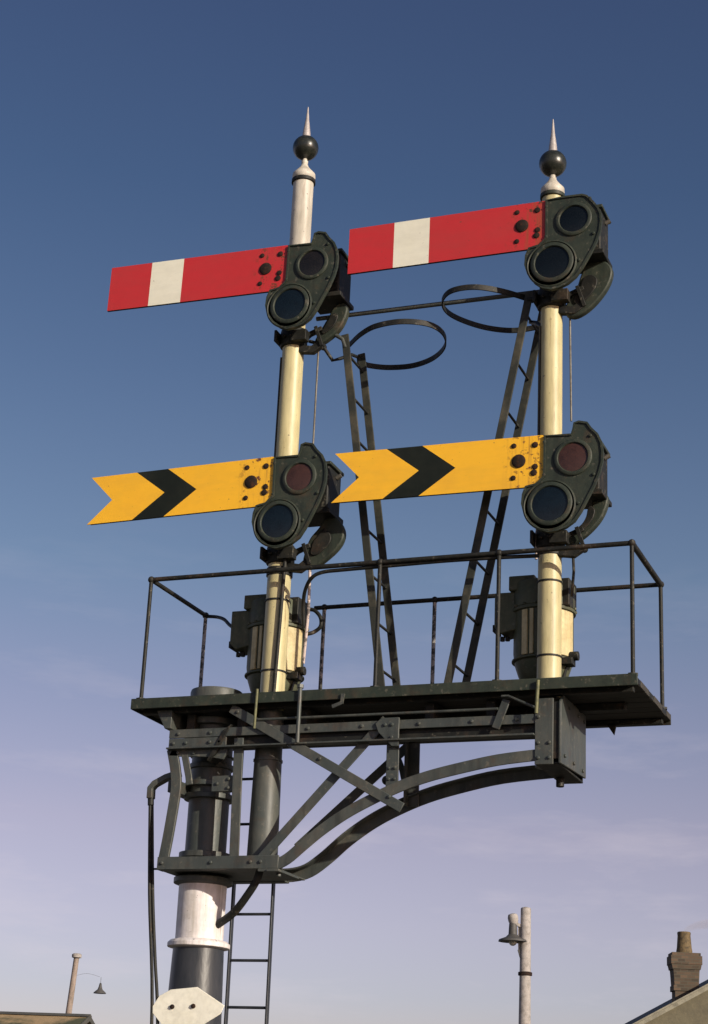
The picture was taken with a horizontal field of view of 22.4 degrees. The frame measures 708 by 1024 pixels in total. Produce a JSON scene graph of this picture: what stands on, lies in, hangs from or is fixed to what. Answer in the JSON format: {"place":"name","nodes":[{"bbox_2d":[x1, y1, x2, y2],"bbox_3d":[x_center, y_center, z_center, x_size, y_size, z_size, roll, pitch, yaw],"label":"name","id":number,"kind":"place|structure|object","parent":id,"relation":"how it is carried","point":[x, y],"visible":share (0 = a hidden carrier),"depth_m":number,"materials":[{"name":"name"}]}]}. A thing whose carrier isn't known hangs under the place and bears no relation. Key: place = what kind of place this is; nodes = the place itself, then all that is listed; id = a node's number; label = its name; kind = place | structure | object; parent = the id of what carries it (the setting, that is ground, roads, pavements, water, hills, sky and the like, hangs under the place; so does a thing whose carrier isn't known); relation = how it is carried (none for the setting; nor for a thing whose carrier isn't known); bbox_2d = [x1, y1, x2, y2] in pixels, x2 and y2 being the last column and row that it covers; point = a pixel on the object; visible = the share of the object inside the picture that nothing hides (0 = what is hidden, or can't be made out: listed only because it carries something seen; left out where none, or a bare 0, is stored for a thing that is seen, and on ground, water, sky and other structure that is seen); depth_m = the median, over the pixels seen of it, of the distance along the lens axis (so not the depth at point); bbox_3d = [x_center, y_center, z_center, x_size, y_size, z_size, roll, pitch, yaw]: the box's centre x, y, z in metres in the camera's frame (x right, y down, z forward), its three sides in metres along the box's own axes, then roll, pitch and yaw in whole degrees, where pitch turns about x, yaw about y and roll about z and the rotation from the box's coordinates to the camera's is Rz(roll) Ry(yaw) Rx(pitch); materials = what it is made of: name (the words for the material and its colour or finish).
{"place":"outdoors","nodes":[
{"label":"outdoors","id":0,"kind":"place"},
{"bbox_2d":[0,0,707,1023],"label":"sky","id":1,"kind":"structure","parent":0,"point":[133,132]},
{"bbox_2d":[625,931,707,1023],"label":"house","id":2,"kind":"structure","parent":0,"point":[687,1003],"depth_m":42.89,"materials":[{"name":"stone"}]},
{"bbox_3d":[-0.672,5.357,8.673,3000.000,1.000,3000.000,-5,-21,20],"label":"ground","id":3,"kind":"structure","parent":0,"visible":0},
{"bbox_2d":[0,1011,94,1023],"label":"outbuilding","id":4,"kind":"structure","parent":3,"relation":"on","point":[7,1017],"depth_m":45.94,"materials":[{"name":"stone"}]},
{"bbox_2d":[66,953,98,1013],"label":"timber pole","id":5,"kind":"object","parent":3,"relation":"on","point":[76,957],"visible":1,"depth_m":49.93,"materials":[{"name":"wood"}]},
{"bbox_2d":[94,982,105,993],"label":"hanging lamp","id":6,"kind":"object","parent":5,"relation":"hanging from","point":[99,990],"visible":1,"depth_m":49.96,"materials":[{"name":"grey metal"}]},
{"bbox_2d":[167,686,241,1023],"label":"signal mast","id":7,"kind":"object","parent":3,"relation":"on","point":[198,945],"visible":0.66,"depth_m":9.98,"materials":[{"name":"metal"}]},
{"bbox_2d":[153,987,223,1023],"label":"diamond plate","id":8,"kind":"object","parent":7,"relation":"attached to","point":[194,1005],"visible":1,"depth_m":9.71,"materials":[{"name":"white metal"}]},
{"bbox_2d":[157,695,585,928],"bbox_3d":[0.088,1.690,9.879,2.329,1.218,0.592,-5,-21,20],"label":"cantilever bracket","id":9,"kind":"object","parent":7,"relation":"attached to","point":[497,722],"visible":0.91,"depth_m":9.84,"materials":[{"name":"grey metal"}]},
{"bbox_2d":[146,773,170,869],"bbox_3d":[-1.094,1.752,10.146,0.196,0.563,0.050,-5,-21,20],"label":"cable bracket","id":10,"kind":"object","parent":9,"relation":"attached to","point":[154,785],"visible":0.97,"depth_m":10.21,"materials":[{"name":"black metal"}]},
{"bbox_2d":[148,805,153,1023],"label":"hanging cable","id":11,"kind":"object","parent":10,"relation":"hanging from","point":[150,923],"visible":1,"depth_m":9.96,"materials":[{"name":"black paint"}]},
{"bbox_2d":[151,805,158,1023],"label":"hanging cable","id":12,"kind":"object","parent":10,"relation":"hanging from","point":[153,914],"visible":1,"depth_m":9.98,"materials":[{"name":"black paint"}]},
{"bbox_2d":[247,107,318,854],"bbox_3d":[-0.404,-0.333,10.726,0.174,4.870,0.174,-5,-21,20],"label":"signal post","id":13,"kind":"object","parent":9,"relation":"on","point":[265,809],"visible":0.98,"depth_m":10.38,"materials":[{"name":"beige metal"}]},
{"bbox_2d":[87,442,327,549],"bbox_3d":[-0.862,-0.016,10.648,1.565,0.643,0.190,-6,-22,20],"label":"semaphore arm","id":14,"kind":"object","parent":13,"relation":"attached to","point":[282,496],"visible":1,"depth_m":10.54},
{"bbox_2d":[107,231,338,330],"bbox_3d":[-0.804,-1.346,11.130,1.570,0.643,0.190,-4,-21,21],"label":"semaphore arm","id":15,"kind":"object","parent":13,"relation":"attached to","point":[294,281],"visible":1,"depth_m":11.03},
{"bbox_2d":[272,559,286,691],"bbox_3d":[-0.430,0.662,10.272,0.044,0.831,0.024,4,-20,-4],"label":"post cable","id":16,"kind":"object","parent":13,"relation":"attached to","point":[279,628],"visible":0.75,"depth_m":10.26,"materials":[{"name":"black paint"}]},
{"bbox_2d":[260,518,345,572],"bbox_3d":[-0.282,0.195,10.470,0.492,0.344,0.210,-5,-21,20],"label":"balance weight","id":17,"kind":"object","parent":13,"relation":"attached to","point":[325,544],"visible":0.8,"depth_m":10.40,"materials":[{"name":"green paint"}]},
{"bbox_2d":[302,570,310,663],"bbox_3d":[-0.270,0.582,10.343,0.025,0.596,0.098,5,-20,-7],"label":"pull rod","id":18,"kind":"object","parent":17,"relation":"hanging from","point":[307,622],"visible":1,"depth_m":10.31,"materials":[{"name":"metal"}]},
{"bbox_2d":[274,303,349,354],"bbox_3d":[-0.244,-1.110,10.950,0.443,0.322,0.210,-5,-21,20],"label":"balance weight","id":19,"kind":"object","parent":13,"relation":"attached to","point":[335,322],"visible":0.9,"depth_m":10.89,"materials":[{"name":"green paint"}]},
{"bbox_2d":[312,352,318,443],"bbox_3d":[-0.231,-0.688,10.791,0.012,0.672,0.012,-5,-21,20],"label":"pull rod","id":20,"kind":"object","parent":19,"relation":"hanging from","point":[315,397],"visible":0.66,"depth_m":10.79,"materials":[{"name":"metal"}]},
{"bbox_2d":[308,461,343,526],"bbox_3d":[-0.242,-0.127,10.541,0.334,0.429,0.260,-5,-21,20],"label":"signal lamp","id":21,"kind":"object","parent":13,"relation":"attached to","point":[326,508],"visible":0.37,"depth_m":10.46,"materials":[{"name":"black metal"}]},
{"bbox_2d":[318,248,353,314],"bbox_3d":[-0.180,-1.444,11.017,0.334,0.429,0.260,-5,-21,20],"label":"signal lamp","id":22,"kind":"object","parent":13,"relation":"attached to","point":[338,292],"visible":0.31,"depth_m":10.94,"materials":[{"name":"black metal"}]},
{"bbox_2d":[131,539,670,742],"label":"signal platform","id":23,"kind":"structure","parent":9,"relation":"on","point":[611,702],"depth_m":9.95,"materials":[{"name":"green paint"}]},
{"bbox_2d":[205,615,230,627],"bbox_3d":[-0.801,0.687,10.978,0.067,0.254,0.605,12,-22,-24],"label":"conduit","id":24,"kind":"object","parent":23,"relation":"attached to","point":[226,621],"visible":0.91,"depth_m":11.09,"materials":[{"name":"black metal"}]},
{"bbox_2d":[253,689,258,728],"bbox_3d":[-0.550,1.102,9.994,0.020,0.227,0.015,-5,-21,20],"label":"drop wire","id":25,"kind":"object","parent":23,"relation":"hanging from","point":[255,709],"visible":1,"depth_m":9.99,"materials":[{"name":"green paint"}]},
{"bbox_2d":[229,594,308,692],"bbox_3d":[-0.497,0.848,10.572,0.490,0.692,0.409,-5,-21,20],"label":"signal machine","id":26,"kind":"object","parent":23,"relation":"on","point":[247,633],"visible":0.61,"depth_m":10.50,"materials":[{"name":"green paint"}]},
{"bbox_2d":[308,607,322,635],"bbox_3d":[-0.239,0.654,10.661,0.102,0.193,0.072,-5,-21,20],"label":"conduit","id":27,"kind":"object","parent":26,"relation":"attached to","point":[319,615],"visible":0.84,"depth_m":10.66,"materials":[{"name":"black metal"}]},
{"bbox_2d":[309,319,446,685],"bbox_3d":[0.170,0.013,10.592,0.805,2.325,0.600,-10,-23,31],"label":"ladder","id":28,"kind":"object","parent":23,"relation":"on","point":[362,364],"visible":0.93,"depth_m":10.63,"materials":[{"name":"metal"}]},
{"bbox_2d":[301,554,539,628],"bbox_3d":[0.356,0.448,10.053,1.451,0.306,0.177,-5,-21,20],"label":"handrail","id":29,"kind":"object","parent":23,"relation":"attached to","point":[312,577],"visible":1,"depth_m":10.07,"materials":[{"name":"black metal"}]},
{"bbox_2d":[441,284,540,682],"bbox_3d":[0.787,-0.106,10.300,0.642,2.408,0.560,3,-20,-1],"label":"ladder","id":30,"kind":"object","parent":23,"relation":"on","point":[523,327],"visible":0.95,"depth_m":10.34,"materials":[{"name":"metal"}]},
{"bbox_2d":[493,575,579,678],"bbox_3d":[1.029,0.714,10.002,0.490,0.692,0.409,-5,-21,20],"label":"signal machine","id":31,"kind":"object","parent":23,"relation":"on","point":[518,612],"visible":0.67,"depth_m":9.93,"materials":[{"name":"green paint"}]},
{"bbox_2d":[534,680,539,713],"bbox_3d":[0.967,0.975,9.425,0.029,0.180,0.019,-5,-21,20],"label":"drop wire","id":32,"kind":"object","parent":23,"relation":"hanging from","point":[537,696],"visible":1,"depth_m":9.42,"materials":[{"name":"green paint"}]},
{"bbox_2d":[535,119,566,769],"bbox_3d":[1.123,-0.514,10.174,0.166,3.990,0.166,-5,-21,20],"label":"signal post","id":33,"kind":"object","parent":9,"relation":"on","point":[552,163],"visible":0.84,"depth_m":10.14,"materials":[{"name":"beige metal"}]},
{"bbox_2d":[316,290,538,320],"bbox_3d":[0.438,-1.245,10.764,1.433,0.037,0.028,-5,-21,20],"label":"cross tube","id":34,"kind":"object","parent":33,"relation":"attached to","point":[425,305],"visible":0.75,"depth_m":10.76,"materials":[{"name":"grey paint"}]},
{"bbox_2d":[331,420,603,532],"bbox_3d":[0.644,-0.127,10.079,1.599,0.643,0.190,-4,-21,21],"label":"semaphore arm","id":35,"kind":"object","parent":33,"relation":"attached to","point":[555,477],"visible":1,"depth_m":9.96},
{"bbox_2d":[348,194,601,290],"bbox_3d":[0.720,-1.485,10.564,1.566,0.597,0.190,-5,-21,20],"label":"semaphore arm","id":36,"kind":"object","parent":33,"relation":"attached to","point":[556,239],"visible":1,"depth_m":10.48},
{"bbox_2d":[530,493,608,557],"bbox_3d":[1.209,0.072,9.911,0.421,0.395,0.210,-5,-21,20],"label":"balance weight","id":37,"kind":"object","parent":33,"relation":"attached to","point":[593,520],"visible":0.73,"depth_m":9.85,"materials":[{"name":"green paint"}]},
{"bbox_2d":[570,543,574,596],"bbox_3d":[1.208,0.317,9.841,0.024,0.295,0.088,1,-20,5],"label":"pull rod","id":38,"kind":"object","parent":37,"relation":"hanging from","point":[573,576],"visible":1,"depth_m":9.82,"materials":[{"name":"black paint"}]},
{"bbox_2d":[533,261,613,319],"bbox_3d":[1.288,-1.287,10.395,0.453,0.353,0.210,-5,-21,20],"label":"balance weight","id":39,"kind":"object","parent":33,"relation":"attached to","point":[586,295],"visible":0.88,"depth_m":10.33,"materials":[{"name":"green paint"}]},
{"bbox_2d":[569,318,571,420],"bbox_3d":[1.244,-0.837,10.248,0.022,0.684,0.012,-5,-21,20],"label":"pull rod","id":40,"kind":"object","parent":39,"relation":"hanging from","point":[570,357],"visible":1,"depth_m":10.24,"materials":[{"name":"metal"}]},
{"bbox_2d":[580,204,611,273],"bbox_3d":[1.342,-1.620,10.465,0.325,0.429,0.260,-5,-21,20],"label":"signal lamp","id":41,"kind":"object","parent":33,"relation":"attached to","point":[600,253],"visible":0.28,"depth_m":10.38,"materials":[{"name":"black metal"}]},
{"bbox_2d":[584,443,611,508],"bbox_3d":[1.270,-0.228,9.965,0.318,0.429,0.260,-5,-21,20],"label":"signal lamp","id":42,"kind":"object","parent":33,"relation":"attached to","point":[599,491],"visible":0.3,"depth_m":9.90,"materials":[{"name":"black metal"}]},
{"bbox_2d":[224,751,275,1023],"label":"ladder","id":43,"kind":"object","parent":3,"relation":"on","point":[228,976],"visible":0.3,"depth_m":10.27,"materials":[{"name":"black metal"}]},
{"bbox_2d":[498,907,531,1023],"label":"lamp pole","id":44,"kind":"object","parent":3,"relation":"on","point":[522,938],"visible":1,"depth_m":29.94,"materials":[{"name":"concrete"}]}
]}

